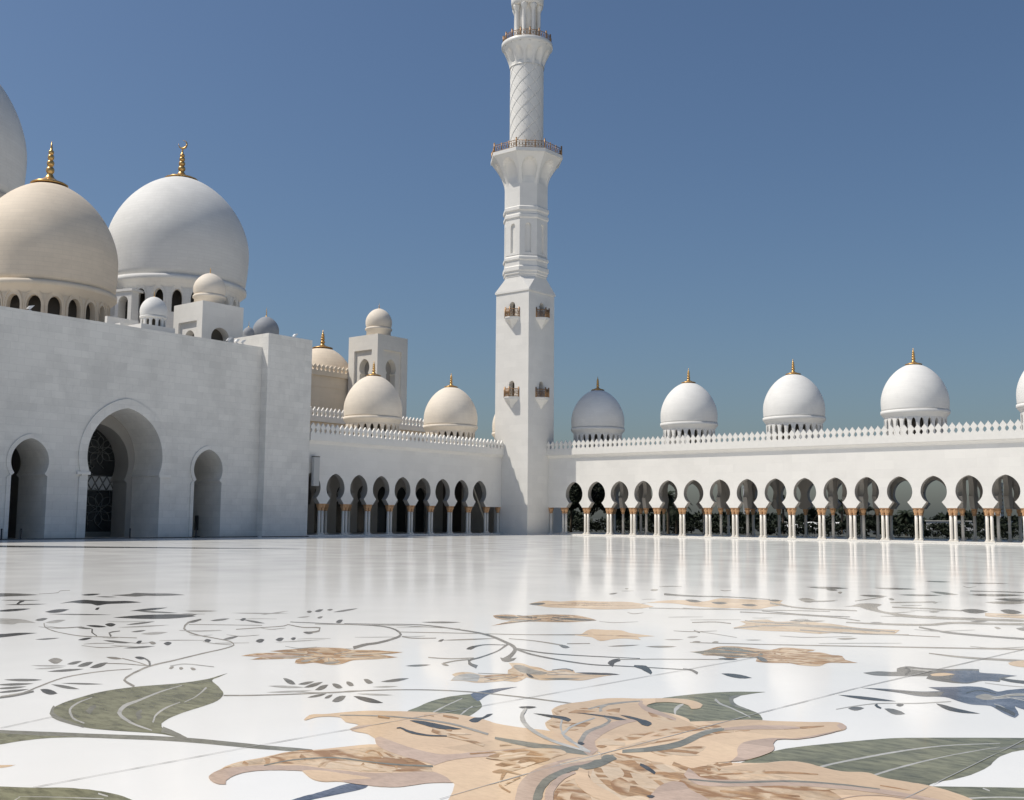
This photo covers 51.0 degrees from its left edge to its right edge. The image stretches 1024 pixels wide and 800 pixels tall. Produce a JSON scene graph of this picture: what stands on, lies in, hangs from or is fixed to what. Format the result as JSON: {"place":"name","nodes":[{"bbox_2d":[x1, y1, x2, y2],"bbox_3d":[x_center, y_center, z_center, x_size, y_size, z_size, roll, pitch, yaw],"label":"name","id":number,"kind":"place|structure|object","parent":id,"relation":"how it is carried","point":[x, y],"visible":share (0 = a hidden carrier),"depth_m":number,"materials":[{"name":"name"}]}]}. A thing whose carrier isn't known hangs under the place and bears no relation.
{"place":"outdoors","nodes":[
{"label":"outdoors","id":0,"kind":"place"},
{"bbox_2d":[192,516,199,536],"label":"notice stand","id":1,"kind":"object","parent":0,"point":[196,522],"visible":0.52,"depth_m":125.67,"materials":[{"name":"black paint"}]},
{"bbox_2d":[0,534,1023,799],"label":"courtyard","id":2,"kind":"structure","parent":0,"point":[494,666],"depth_m":18.50,"materials":[{"name":"stone"}]},
{"bbox_2d":[0,85,311,538],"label":"prayer hall","id":3,"kind":"structure","parent":2,"relation":"on","point":[111,430],"depth_m":125.83,"materials":[{"name":"white stone"}]},
{"bbox_2d":[105,316,137,325],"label":"roof parapet","id":4,"kind":"structure","parent":3,"relation":"on","point":[119,321],"depth_m":127.43,"materials":[{"name":"white stone"}]},
{"bbox_2d":[129,292,174,332],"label":"rooftop kiosk","id":5,"kind":"object","parent":3,"relation":"on","point":[153,313],"visible":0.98,"depth_m":124.78,"materials":[{"name":"white stone"}]},
{"bbox_2d":[173,268,243,342],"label":"rooftop turret","id":6,"kind":"object","parent":3,"relation":"on","point":[207,313],"visible":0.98,"depth_m":136.83,"materials":[{"name":"white stone"}]},
{"bbox_2d":[310,332,425,440],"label":"hall","id":7,"kind":"structure","parent":2,"relation":"on","point":[329,383],"depth_m":188.38,"materials":[{"name":"beige stone"}]},
{"bbox_2d":[348,305,407,423],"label":"domed tower","id":8,"kind":"structure","parent":2,"relation":"on","point":[382,348],"depth_m":191.74,"materials":[{"name":"stone"}]},
{"bbox_2d":[307,363,564,535],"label":"arcade wing","id":9,"kind":"structure","parent":2,"relation":"on","point":[378,476],"depth_m":151.01,"materials":[{"name":"white stone"}]},
{"bbox_2d":[311,456,319,485],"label":"wall panel","id":10,"kind":"structure","parent":9,"relation":"attached to","point":[315,471],"depth_m":133.53,"materials":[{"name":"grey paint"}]},
{"bbox_2d":[491,0,562,534],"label":"minaret","id":11,"kind":"object","parent":2,"relation":"on","point":[525,164],"visible":1,"depth_m":164.96,"materials":[{"name":"white stone"}]},
{"bbox_2d":[546,350,1023,544],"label":"arcade wing","id":12,"kind":"structure","parent":2,"relation":"on","point":[917,446],"depth_m":141.75,"materials":[{"name":"white stone"}]},
{"bbox_2d":[0,0,1023,519],"label":"sky","id":13,"kind":"structure","parent":0,"point":[740,191],"materials":[{"name":"blue"}]},
{"bbox_2d":[567,518,1023,539],"bbox_3d":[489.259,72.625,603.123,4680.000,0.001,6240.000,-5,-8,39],"label":"ground","id":14,"kind":"structure","parent":0,"point":[757,533],"depth_m":201.46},
{"bbox_2d":[569,485,603,531],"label":"broadleaf tree","id":15,"kind":"object","parent":14,"relation":"on","point":[592,510],"visible":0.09,"depth_m":195.73,"materials":[{"name":"green plant"}]},
{"bbox_2d":[569,482,604,517],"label":"broadleaf tree","id":16,"kind":"object","parent":14,"relation":"on","point":[575,494],"visible":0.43,"depth_m":190.03,"materials":[{"name":"green plant"}]},
{"bbox_2d":[599,497,629,532],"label":"broadleaf tree","id":17,"kind":"object","parent":14,"relation":"on","point":[619,514],"visible":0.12,"depth_m":192.03,"materials":[{"name":"green plant"}]},
{"bbox_2d":[637,507,671,523],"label":"broadleaf tree","id":18,"kind":"object","parent":14,"relation":"on","point":[651,518],"visible":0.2,"depth_m":196.21,"materials":[{"name":"green plant"}]},
{"bbox_2d":[667,491,674,533],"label":"palm tree","id":19,"kind":"object","parent":14,"relation":"on","point":[671,497],"visible":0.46,"depth_m":184.04,"materials":[{"name":"green plant"}]},
{"bbox_2d":[665,503,691,533],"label":"palm tree","id":20,"kind":"object","parent":14,"relation":"on","point":[674,513],"visible":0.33,"depth_m":187.04,"materials":[{"name":"green plant"}]},
{"bbox_2d":[782,495,786,533],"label":"palm tree","id":21,"kind":"object","parent":14,"relation":"on","point":[783,518],"visible":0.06,"depth_m":198.65,"materials":[{"name":"green plant"}]},
{"bbox_2d":[567,510,1022,528],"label":"wood","id":22,"kind":"object","parent":14,"relation":"on","point":[698,515],"visible":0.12,"depth_m":381.96,"materials":[{"name":"green plant"}]},
{"bbox_2d":[567,518,1023,538],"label":"clipped hedge","id":23,"kind":"object","parent":14,"relation":"on","point":[943,528],"visible":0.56,"depth_m":185.10,"materials":[{"name":"green plant"}]},
{"bbox_2d":[799,507,825,532],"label":"broadleaf tree","id":24,"kind":"object","parent":14,"relation":"on","point":[812,513],"visible":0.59,"depth_m":230.12,"materials":[{"name":"green plant"}]},
{"bbox_2d":[835,499,844,533],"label":"palm tree","id":25,"kind":"object","parent":14,"relation":"on","point":[841,510],"visible":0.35,"depth_m":212.67,"materials":[{"name":"green plant"}]},
{"bbox_2d":[856,506,885,530],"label":"broadleaf tree","id":26,"kind":"object","parent":14,"relation":"on","point":[868,517],"visible":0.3,"depth_m":248.60,"materials":[{"name":"green plant"}]},
{"bbox_2d":[889,513,914,528],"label":"broadleaf tree","id":27,"kind":"object","parent":14,"relation":"on","point":[895,521],"visible":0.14,"depth_m":224.37,"materials":[{"name":"green plant"}]},
{"bbox_2d":[896,510,914,535],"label":"palm tree","id":28,"kind":"object","parent":14,"relation":"on","point":[906,517],"visible":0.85,"depth_m":189.35,"materials":[{"name":"green plant"}]},
{"bbox_2d":[971,513,1018,531],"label":"broadleaf tree","id":29,"kind":"object","parent":14,"relation":"on","point":[981,518],"visible":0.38,"depth_m":183.86,"materials":[{"name":"green plant"}]},
{"bbox_2d":[796,536,1017,540],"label":"water","id":30,"kind":"structure","parent":0,"point":[910,538],"depth_m":165.03,"materials":[{"name":"blue liquid"}]},
{"bbox_2d":[925,520,1012,530],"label":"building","id":31,"kind":"structure","parent":0,"point":[935,521],"depth_m":311.24,"materials":[{"name":"grey"}]},
{"bbox_2d":[994,483,1003,516],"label":"apartment tower","id":32,"kind":"structure","parent":0,"point":[1002,512],"depth_m":731.26,"materials":[{"name":"grey"}]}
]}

